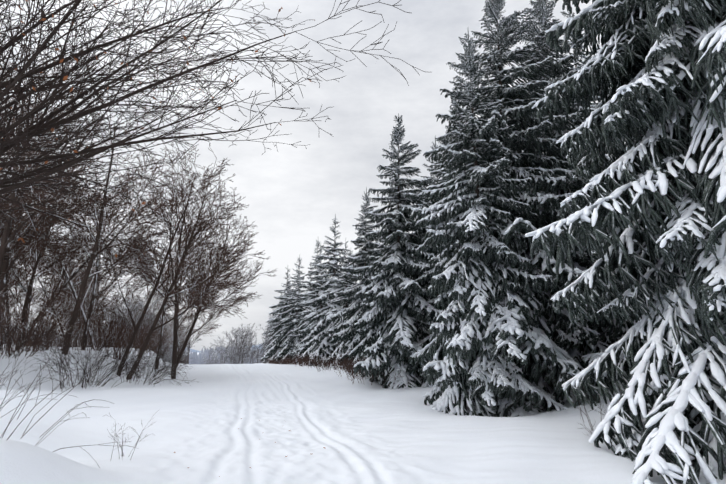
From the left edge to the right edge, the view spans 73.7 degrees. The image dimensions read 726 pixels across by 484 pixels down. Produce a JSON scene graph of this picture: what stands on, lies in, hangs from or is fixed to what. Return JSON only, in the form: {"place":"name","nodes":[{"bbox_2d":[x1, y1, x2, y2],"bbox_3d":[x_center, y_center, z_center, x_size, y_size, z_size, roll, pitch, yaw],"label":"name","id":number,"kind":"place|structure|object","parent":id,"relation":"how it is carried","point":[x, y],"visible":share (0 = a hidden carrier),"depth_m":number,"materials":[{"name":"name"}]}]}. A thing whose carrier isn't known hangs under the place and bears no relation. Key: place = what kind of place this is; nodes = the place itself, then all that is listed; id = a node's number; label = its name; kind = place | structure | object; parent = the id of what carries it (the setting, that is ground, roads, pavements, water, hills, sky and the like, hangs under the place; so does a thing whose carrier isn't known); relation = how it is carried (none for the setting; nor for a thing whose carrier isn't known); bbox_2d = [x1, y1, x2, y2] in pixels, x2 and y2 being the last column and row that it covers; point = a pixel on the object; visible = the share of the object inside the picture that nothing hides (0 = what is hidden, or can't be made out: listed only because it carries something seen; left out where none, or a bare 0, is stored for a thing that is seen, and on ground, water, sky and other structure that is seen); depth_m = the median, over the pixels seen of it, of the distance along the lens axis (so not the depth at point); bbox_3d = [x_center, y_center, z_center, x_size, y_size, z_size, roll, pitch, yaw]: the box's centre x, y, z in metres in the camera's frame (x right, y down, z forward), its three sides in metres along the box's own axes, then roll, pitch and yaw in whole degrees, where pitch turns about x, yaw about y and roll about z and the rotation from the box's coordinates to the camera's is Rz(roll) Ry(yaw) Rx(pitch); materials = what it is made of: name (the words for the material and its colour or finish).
{"place":"outdoors","nodes":[
{"label":"outdoors","id":0,"kind":"place"},
{"bbox_2d":[0,0,610,351],"label":"sky","id":1,"kind":"structure","parent":0,"point":[293,195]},
{"bbox_2d":[0,345,725,483],"bbox_3d":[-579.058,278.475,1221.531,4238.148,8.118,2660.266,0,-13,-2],"label":"snow ground","id":2,"kind":"structure","parent":0,"point":[367,432],"depth_m":8.84,"materials":[{"name":"snow"}]},
{"bbox_2d":[5,263,26,315],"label":"tree","id":3,"kind":"object","parent":2,"relation":"on","point":[15,300],"visible":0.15,"depth_m":48.71,"materials":[{"name":"brown plant"}]},
{"bbox_2d":[0,273,34,330],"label":"bush","id":4,"kind":"object","parent":2,"relation":"on","point":[10,305],"visible":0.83,"depth_m":15.96,"materials":[{"name":"plant"}]},
{"bbox_2d":[0,290,35,348],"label":"dense bush","id":5,"kind":"object","parent":2,"relation":"on","point":[13,329],"visible":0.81,"depth_m":16.14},
{"bbox_2d":[8,224,39,301],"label":"tree","id":6,"kind":"object","parent":2,"relation":"on","point":[22,282],"visible":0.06,"depth_m":33.85,"materials":[{"name":"brown plant"}]},
{"bbox_2d":[0,351,49,419],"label":"dry grass","id":7,"kind":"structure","parent":2,"relation":"on","point":[25,388],"depth_m":7.80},
{"bbox_2d":[0,189,50,279],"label":"tree","id":8,"kind":"object","parent":2,"relation":"on","point":[27,261],"visible":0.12,"depth_m":34.58,"materials":[{"name":"brown plant"}]},
{"bbox_2d":[0,173,54,347],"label":"tree","id":9,"kind":"object","parent":2,"relation":"on","point":[10,261],"visible":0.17,"depth_m":24.22,"materials":[{"name":"brown plant"}]},
{"bbox_2d":[0,155,55,268],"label":"tree","id":10,"kind":"object","parent":2,"relation":"on","point":[23,233],"visible":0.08,"depth_m":27.05,"materials":[{"name":"brown plant"}]},
{"bbox_2d":[0,99,65,254],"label":"tree","id":11,"kind":"object","parent":2,"relation":"on","point":[26,217],"visible":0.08,"depth_m":23.72,"materials":[{"name":"brown plant"}]},
{"bbox_2d":[15,277,58,346],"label":"tree","id":12,"kind":"object","parent":2,"relation":"on","point":[34,296],"visible":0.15,"depth_m":46.77,"materials":[{"name":"brown plant"}]},
{"bbox_2d":[0,349,74,416],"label":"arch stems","id":13,"kind":"object","parent":2,"relation":"on","point":[22,391],"visible":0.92,"depth_m":8.30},
{"bbox_2d":[0,302,78,358],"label":"dense bush","id":14,"kind":"object","parent":2,"relation":"on","point":[5,336],"visible":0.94,"depth_m":16.75,"materials":[{"name":"plant"}]},
{"bbox_2d":[0,285,84,356],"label":"bush","id":15,"kind":"object","parent":2,"relation":"on","point":[7,339],"visible":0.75,"depth_m":16.95,"materials":[{"name":"plant"}]},
{"bbox_2d":[8,245,79,337],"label":"tree","id":16,"kind":"object","parent":2,"relation":"on","point":[42,294],"visible":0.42,"depth_m":33.35,"materials":[{"name":"brown plant"}]},
{"bbox_2d":[0,259,93,352],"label":"bush","id":17,"kind":"object","parent":2,"relation":"on","point":[14,335],"visible":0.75,"depth_m":18.88,"materials":[{"name":"plant"}]},
{"bbox_2d":[0,150,101,346],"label":"tree","id":18,"kind":"object","parent":2,"relation":"on","point":[31,268],"visible":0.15,"depth_m":32.64,"materials":[{"name":"brown plant"}]},
{"bbox_2d":[0,174,105,350],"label":"tree","id":19,"kind":"object","parent":2,"relation":"on","point":[68,254],"visible":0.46,"depth_m":21.90,"materials":[{"name":"brown plant"}]},
{"bbox_2d":[37,280,73,342],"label":"tree","id":20,"kind":"object","parent":2,"relation":"on","point":[55,309],"visible":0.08,"depth_m":46.98,"materials":[{"name":"brown plant"}]},
{"bbox_2d":[0,25,113,274],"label":"tree","id":21,"kind":"object","parent":2,"relation":"on","point":[5,241],"visible":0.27,"depth_m":18.44,"materials":[{"name":"brown plant"}]},
{"bbox_2d":[2,337,113,439],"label":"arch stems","id":22,"kind":"object","parent":2,"relation":"on","point":[45,405],"visible":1,"depth_m":5.66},
{"bbox_2d":[0,44,115,350],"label":"tree","id":23,"kind":"object","parent":2,"relation":"on","point":[6,269],"visible":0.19,"depth_m":21.03,"materials":[{"name":"brown plant"}]},
{"bbox_2d":[33,237,83,343],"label":"tree","id":24,"kind":"object","parent":2,"relation":"on","point":[49,295],"visible":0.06,"depth_m":37.43,"materials":[{"name":"brown plant"}]},
{"bbox_2d":[0,268,118,350],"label":"bush","id":25,"kind":"object","parent":2,"relation":"on","point":[57,308],"visible":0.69,"depth_m":20.54,"materials":[{"name":"plant"}]},
{"bbox_2d":[13,183,113,347],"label":"tree","id":26,"kind":"object","parent":2,"relation":"on","point":[65,275],"visible":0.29,"depth_m":28.21,"materials":[{"name":"brown plant"}]},
{"bbox_2d":[4,294,122,349],"bbox_3d":[-14.490,3.679,22.184,4.694,2.686,5.339,-4,-13,17],"label":"bush","id":27,"kind":"object","parent":2,"relation":"on","point":[49,324],"visible":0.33,"depth_m":21.88,"materials":[{"name":"plant"}]},
{"bbox_2d":[0,362,138,467],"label":"arch stems","id":28,"kind":"object","parent":2,"relation":"on","point":[61,423],"visible":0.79,"depth_m":6.15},
{"bbox_2d":[52,279,102,344],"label":"tree","id":29,"kind":"object","parent":2,"relation":"on","point":[73,306],"visible":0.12,"depth_m":47.61,"materials":[{"name":"brown plant"}]},
{"bbox_2d":[58,268,106,346],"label":"tree","id":30,"kind":"object","parent":2,"relation":"on","point":[72,307],"visible":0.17,"depth_m":46.95,"materials":[{"name":"brown plant"}]},
{"bbox_2d":[58,245,107,343],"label":"tree","id":31,"kind":"object","parent":2,"relation":"on","point":[76,290],"visible":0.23,"depth_m":37.92,"materials":[{"name":"brown plant"}]},
{"bbox_2d":[23,334,146,387],"bbox_3d":[-10.542,4.454,18.410,3.979,2.562,4.526,-4,-13,19],"label":"dense bush","id":32,"kind":"object","parent":2,"relation":"on","point":[86,363],"visible":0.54,"depth_m":18.83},
{"bbox_2d":[55,271,120,346],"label":"tree","id":33,"kind":"object","parent":2,"relation":"on","point":[72,309],"depth_m":50.15,"materials":[{"name":"brown plant"}]},
{"bbox_2d":[59,223,118,345],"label":"tree","id":34,"kind":"object","parent":2,"relation":"on","point":[98,283],"visible":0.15,"depth_m":40.83,"materials":[{"name":"brown plant"}]},
{"bbox_2d":[65,268,120,339],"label":"tree","id":35,"kind":"object","parent":2,"relation":"on","point":[94,306],"visible":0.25,"depth_m":41.76,"materials":[{"name":"brown plant"}]},
{"bbox_2d":[51,293,137,350],"bbox_3d":[-13.402,3.823,23.678,4.183,2.964,4.351,5,-14,-23],"label":"bush","id":36,"kind":"object","parent":2,"relation":"on","point":[110,331],"visible":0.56,"depth_m":23.43,"materials":[{"name":"plant"}]},
{"bbox_2d":[2,318,189,363],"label":"forest edge","id":37,"kind":"object","parent":2,"relation":"on","point":[187,361],"visible":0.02,"depth_m":98.57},
{"bbox_2d":[19,169,178,347],"bbox_3d":[-14.585,0.765,26.639,7.485,10.329,6.028,1,-13,-4],"label":"tree","id":38,"kind":"object","parent":2,"relation":"on","point":[73,273],"visible":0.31,"depth_m":25.99,"materials":[{"name":"brown plant"}]},
{"bbox_2d":[37,328,163,389],"bbox_3d":[-9.626,4.299,17.502,4.104,2.600,5.091,-1,-13,3],"label":"dense bush","id":39,"kind":"object","parent":2,"relation":"on","point":[62,386],"visible":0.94,"depth_m":17.48,"materials":[{"name":"plant"}]},
{"bbox_2d":[69,254,142,347],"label":"tree","id":40,"kind":"object","parent":2,"relation":"on","point":[114,296],"visible":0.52,"depth_m":36.58,"materials":[{"name":"brown plant"}]},
{"bbox_2d":[53,167,159,349],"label":"tree","id":41,"kind":"object","parent":2,"relation":"on","point":[96,263],"visible":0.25,"depth_m":25.07,"materials":[{"name":"brown plant"}]},
{"bbox_2d":[77,304,137,346],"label":"bush","id":42,"kind":"object","parent":2,"relation":"on","point":[108,326],"visible":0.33,"depth_m":28.04,"materials":[{"name":"plant"}]},
{"bbox_2d":[95,318,133,345],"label":"bush","id":43,"kind":"object","parent":2,"relation":"on","point":[112,335],"visible":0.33,"depth_m":29.31,"materials":[{"name":"plant"}]},
{"bbox_2d":[66,288,169,358],"bbox_3d":[-12.439,4.139,24.788,4.908,3.630,4.210,8,-15,-33],"label":"bush","id":44,"kind":"object","parent":2,"relation":"on","point":[118,334],"visible":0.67,"depth_m":24.35,"materials":[{"name":"plant"}]},
{"bbox_2d":[103,299,132,345],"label":"frosty tree","id":45,"kind":"object","parent":2,"relation":"on","point":[116,314],"visible":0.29,"depth_m":50.92,"materials":[{"name":"grey plant"}]},
{"bbox_2d":[54,90,187,354],"bbox_3d":[-10.937,-1.437,21.887,5.859,12.714,7.476,4,-13,-19],"label":"tree","id":46,"kind":"object","parent":2,"relation":"on","point":[99,219],"visible":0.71,"depth_m":21.23,"materials":[{"name":"brown plant"}]},
{"bbox_2d":[75,310,168,359],"bbox_3d":[-13.555,5.101,26.755,4.834,2.766,5.498,-2,-13,8],"label":"bush","id":47,"kind":"object","parent":2,"relation":"on","point":[120,336],"visible":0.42,"depth_m":26.31,"materials":[{"name":"plant"}]},
{"bbox_2d":[93,313,159,352],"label":"bush","id":48,"kind":"object","parent":2,"relation":"on","point":[128,336],"visible":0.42,"depth_m":30.64,"materials":[{"name":"plant"}]},
{"bbox_2d":[118,297,142,337],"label":"frosty tree","id":49,"kind":"object","parent":2,"relation":"on","point":[130,311],"visible":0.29,"depth_m":50.11,"materials":[{"name":"grey plant"}]},
{"bbox_2d":[104,411,157,459],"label":"plant","id":50,"kind":"object","parent":2,"relation":"on","point":[125,438],"visible":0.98,"depth_m":6.43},
{"bbox_2d":[114,280,157,324],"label":"tree","id":51,"kind":"object","parent":2,"relation":"on","point":[134,299],"visible":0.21,"depth_m":55.62,"materials":[{"name":"grey plant"}]},
{"bbox_2d":[100,312,179,350],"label":"bush","id":52,"kind":"object","parent":2,"relation":"on","point":[144,334],"visible":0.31,"depth_m":35.22,"materials":[{"name":"plant"}]},
{"bbox_2d":[126,318,166,350],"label":"bush","id":53,"kind":"object","parent":2,"relation":"on","point":[143,337],"visible":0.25,"depth_m":34.16,"materials":[{"name":"plant"}]},
{"bbox_2d":[110,318,185,349],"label":"bush","id":54,"kind":"object","parent":2,"relation":"on","point":[155,335],"visible":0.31,"depth_m":40.92,"materials":[{"name":"plant"}]},
{"bbox_2d":[125,322,171,354],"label":"bush","id":55,"kind":"object","parent":2,"relation":"on","point":[154,341],"visible":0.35,"depth_m":38.67,"materials":[{"name":"plant"}]},
{"bbox_2d":[111,342,187,378],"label":"dense bush","id":56,"kind":"object","parent":2,"relation":"on","point":[149,364],"visible":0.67,"depth_m":23.27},
{"bbox_2d":[137,292,161,331],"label":"frosty tree","id":57,"kind":"object","parent":2,"relation":"on","point":[146,298],"visible":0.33,"depth_m":48.42,"materials":[{"name":"grey plant"}]},
{"bbox_2d":[110,338,194,385],"bbox_3d":[-8.678,5.087,20.343,3.537,2.277,4.023,5,-14,-21],"label":"dense bush","id":58,"kind":"object","parent":2,"relation":"on","point":[164,374],"visible":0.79,"depth_m":20.45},
{"bbox_2d":[56,338,262,363],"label":"treeline","id":59,"kind":"object","parent":2,"relation":"on","point":[195,358],"visible":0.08,"depth_m":165.85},
{"bbox_2d":[67,141,252,378],"bbox_3d":[-10.144,0.765,25.182,9.577,12.594,6.223,6,-14,-26],"label":"tree","id":60,"kind":"object","parent":2,"relation":"on","point":[175,339],"visible":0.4,"depth_m":25.55,"materials":[{"name":"brown plant"}]},
{"bbox_2d":[126,343,194,373],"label":"dense bush","id":61,"kind":"object","parent":2,"relation":"on","point":[169,354],"visible":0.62,"depth_m":27.47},
{"bbox_2d":[90,160,235,376],"bbox_3d":[-9.249,1.261,21.991,5.754,9.860,7.145,5,-13,-19],"label":"tree","id":62,"kind":"object","parent":2,"relation":"on","point":[146,307],"visible":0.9,"depth_m":21.67,"materials":[{"name":"brown plant"}]},
{"bbox_2d":[158,299,194,354],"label":"tree","id":63,"kind":"object","parent":2,"relation":"on","point":[172,323],"visible":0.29,"depth_m":48.61,"materials":[{"name":"brown plant"}]},
{"bbox_2d":[140,217,219,357],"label":"bare tree","id":64,"kind":"object","parent":2,"relation":"on","point":[189,316],"visible":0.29,"depth_m":36.87,"materials":[{"name":"brown plant"}]},
{"bbox_2d":[123,192,237,369],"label":"bare tree","id":65,"kind":"object","parent":2,"relation":"on","point":[161,330],"visible":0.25,"depth_m":33.26,"materials":[{"name":"brown plant"}]},
{"bbox_2d":[172,322,192,352],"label":"bare shrub","id":66,"kind":"object","parent":2,"relation":"on","point":[180,343],"visible":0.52,"depth_m":55.57,"materials":[{"name":"grey plant"}]},
{"bbox_2d":[108,143,268,378],"bbox_3d":[-8.291,0.919,23.664,7.292,11.378,5.573,-3,-13,13],"label":"bare tree","id":67,"kind":"object","parent":2,"relation":"on","point":[167,294],"visible":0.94,"depth_m":22.89,"materials":[{"name":"brown plant"}]},
{"bbox_2d":[180,318,203,363],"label":"bare shrub","id":68,"kind":"object","parent":2,"relation":"on","point":[189,346],"visible":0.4,"depth_m":60.22,"materials":[{"name":"grey plant"}]},
{"bbox_2d":[173,273,229,352],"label":"bare tree","id":69,"kind":"object","parent":2,"relation":"on","point":[208,328],"visible":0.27,"depth_m":42.42,"materials":[{"name":"brown plant"}]},
{"bbox_2d":[0,0,424,277],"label":"bare tree","id":70,"kind":"object","parent":2,"relation":"on","point":[38,128],"visible":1,"depth_m":6.19,"materials":[{"name":"brown plant"}]},
{"bbox_2d":[157,186,277,368],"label":"bare tree","id":71,"kind":"object","parent":2,"relation":"on","point":[238,299],"visible":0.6,"depth_m":28.98,"materials":[{"name":"brown plant"}]},
{"bbox_2d":[209,336,229,363],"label":"frosty tree","id":72,"kind":"object","parent":2,"relation":"on","point":[221,361],"visible":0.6,"depth_m":94.39,"materials":[{"name":"grey plant"}]},
{"bbox_2d":[210,332,231,363],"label":"frosty tree","id":73,"kind":"object","parent":2,"relation":"on","point":[222,352],"visible":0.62,"depth_m":85.39,"materials":[{"name":"grey plant"}]},
{"bbox_2d":[216,328,239,359],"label":"frosty tree","id":74,"kind":"object","parent":2,"relation":"on","point":[228,347],"visible":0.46,"depth_m":79.90,"materials":[{"name":"grey plant"}]},
{"bbox_2d":[219,331,240,362],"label":"frosty tree","id":75,"kind":"object","parent":2,"relation":"on","point":[231,348],"visible":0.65,"depth_m":78.34,"materials":[{"name":"grey plant"}]},
{"bbox_2d":[225,327,242,363],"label":"frosty tree","id":76,"kind":"object","parent":2,"relation":"on","point":[233,343],"visible":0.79,"depth_m":73.85,"materials":[{"name":"grey plant"}]},
{"bbox_2d":[231,327,248,363],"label":"frosty tree","id":77,"kind":"object","parent":2,"relation":"on","point":[239,345],"visible":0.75,"depth_m":74.98,"materials":[{"name":"grey plant"}]},
{"bbox_2d":[233,327,255,363],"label":"frosty tree","id":78,"kind":"object","parent":2,"relation":"on","point":[243,343],"visible":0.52,"depth_m":78.06,"materials":[{"name":"grey plant"}]},
{"bbox_2d":[235,328,254,363],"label":"frosty tree","id":79,"kind":"object","parent":2,"relation":"on","point":[245,335],"visible":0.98,"depth_m":69.41,"materials":[{"name":"grey plant"}]},
{"bbox_2d":[236,323,256,358],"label":"frosty tree","id":80,"kind":"object","parent":2,"relation":"on","point":[250,337],"visible":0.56,"depth_m":80.56,"materials":[{"name":"grey plant"}]},
{"bbox_2d":[245,335,263,363],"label":"frosty tree","id":81,"kind":"object","parent":2,"relation":"on","point":[253,350],"visible":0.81,"depth_m":66.05,"materials":[{"name":"grey plant"}]},
{"bbox_2d":[256,321,277,362],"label":"frosty tree","id":82,"kind":"object","parent":2,"relation":"on","point":[266,343],"visible":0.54,"depth_m":69.45,"materials":[{"name":"grey plant"}]},
{"bbox_2d":[262,309,274,363],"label":"spruce","id":83,"kind":"object","parent":2,"relation":"on","point":[269,335],"visible":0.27,"depth_m":83.58,"materials":[{"name":"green plant"}]},
{"bbox_2d":[261,268,297,363],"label":"spruce","id":84,"kind":"object","parent":2,"relation":"on","point":[278,342],"visible":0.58,"depth_m":56.12,"materials":[{"name":"green plant"}]},
{"bbox_2d":[273,266,305,363],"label":"spruce","id":85,"kind":"object","parent":2,"relation":"on","point":[292,341],"visible":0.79,"depth_m":54.63,"materials":[{"name":"green plant"}]},
{"bbox_2d":[275,255,308,338],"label":"spruce","id":86,"kind":"object","parent":2,"relation":"on","point":[300,273],"visible":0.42,"depth_m":65.43,"materials":[{"name":"green plant"}]},
{"bbox_2d":[290,264,317,363],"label":"spruce","id":87,"kind":"object","parent":2,"relation":"on","point":[301,349],"visible":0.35,"depth_m":50.83,"materials":[{"name":"green plant"}]},
{"bbox_2d":[292,245,331,363],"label":"spruce","id":88,"kind":"object","parent":2,"relation":"on","point":[314,323],"visible":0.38,"depth_m":46.18,"materials":[{"name":"green plant"}]},
{"bbox_2d":[295,240,329,338],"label":"spruce","id":89,"kind":"object","parent":2,"relation":"on","point":[318,260],"visible":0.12,"depth_m":55.76,"materials":[{"name":"green plant"}]},
{"bbox_2d":[299,355,332,367],"bbox_3d":[-3.341,8.388,34.178,2.620,1.134,2.257,-1,-13,5],"label":"red brush","id":90,"kind":"object","parent":2,"relation":"on","point":[317,362],"visible":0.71,"depth_m":33.80,"materials":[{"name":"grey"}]},
{"bbox_2d":[304,214,352,365],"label":"spruce","id":91,"kind":"object","parent":2,"relation":"on","point":[322,345],"visible":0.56,"depth_m":41.29,"materials":[{"name":"green plant"}]},
{"bbox_2d":[313,354,358,371],"bbox_3d":[-1.631,7.081,28.482,2.458,1.084,2.269,11,-16,-39],"label":"red brush","id":92,"kind":"object","parent":2,"relation":"on","point":[329,363],"visible":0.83,"depth_m":28.59,"materials":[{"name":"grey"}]},
{"bbox_2d":[325,240,355,365],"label":"spruce","id":93,"kind":"object","parent":2,"relation":"on","point":[340,349],"visible":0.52,"depth_m":38.15,"materials":[{"name":"green plant"}]},
{"bbox_2d":[333,188,387,368],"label":"spruce","id":94,"kind":"object","parent":2,"relation":"on","point":[356,309],"visible":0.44,"depth_m":33.64,"materials":[{"name":"green plant"}]},
{"bbox_2d":[347,366,403,387],"bbox_3d":[0.491,5.681,20.733,2.444,1.078,2.255,0,-13,2],"label":"red brush","id":95,"kind":"object","parent":2,"relation":"on","point":[369,375],"visible":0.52,"depth_m":21.10,"materials":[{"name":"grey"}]},
{"bbox_2d":[364,187,417,370],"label":"spruce","id":96,"kind":"object","parent":2,"relation":"on","point":[382,241],"depth_m":29.49,"materials":[{"name":"green plant"}]},
{"bbox_2d":[348,113,442,388],"bbox_3d":[1.750,0.618,22.101,5.076,14.696,5.265,-2,-13,8],"label":"spruce","id":97,"kind":"object","parent":2,"relation":"on","point":[397,291],"visible":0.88,"depth_m":21.56,"materials":[{"name":"green plant"}]},
{"bbox_2d":[416,139,444,325],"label":"spruce","id":98,"kind":"object","parent":2,"relation":"on","point":[437,162],"visible":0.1,"depth_m":33.20,"materials":[{"name":"green plant"}]},
{"bbox_2d":[406,159,470,386],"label":"spruce","id":99,"kind":"object","parent":2,"relation":"on","point":[431,273],"visible":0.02,"depth_m":20.84,"materials":[{"name":"green plant"}]},
{"bbox_2d":[411,107,472,339],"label":"spruce","id":100,"kind":"object","parent":2,"relation":"on","point":[437,170],"depth_m":26.61,"materials":[{"name":"green plant"}]},
{"bbox_2d":[410,31,577,416],"bbox_3d":[3.319,-0.287,14.395,4.036,13.827,4.659,4,-13,-19],"label":"spruce","id":101,"kind":"object","parent":2,"relation":"on","point":[477,295],"visible":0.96,"depth_m":13.43,"materials":[{"name":"green plant"}]},
{"bbox_2d":[423,0,600,416],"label":"spruce","id":102,"kind":"object","parent":2,"relation":"on","point":[544,334],"visible":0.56,"depth_m":15.05,"materials":[{"name":"green plant"}]},
{"bbox_2d":[506,0,651,386],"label":"spruce","id":103,"kind":"object","parent":2,"relation":"on","point":[616,331],"visible":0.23,"depth_m":17.73,"materials":[{"name":"green plant"}]},
{"bbox_2d":[558,371,626,430],"bbox_3d":[4.857,3.005,9.104,1.274,1.149,1.795,7,-14,-29],"label":"bush","id":104,"kind":"object","parent":2,"relation":"on","point":[588,411],"visible":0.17,"depth_m":9.28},
{"bbox_2d":[560,11,634,346],"bbox_3d":[10.202,-2.070,21.366,7.072,19.964,6.442,5,-14,-21],"label":"spruce","id":105,"kind":"object","parent":2,"relation":"on","point":[577,65],"visible":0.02,"depth_m":21.89,"materials":[{"name":"green plant"}]},
{"bbox_2d":[581,73,648,367],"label":"spruce","id":106,"kind":"object","parent":2,"relation":"on","point":[588,359],"depth_m":13.39,"materials":[{"name":"green plant"}]},
{"bbox_2d":[525,0,725,483],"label":"spruce","id":107,"kind":"object","parent":2,"relation":"on","point":[661,113],"visible":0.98,"depth_m":7.62,"materials":[{"name":"green plant"}]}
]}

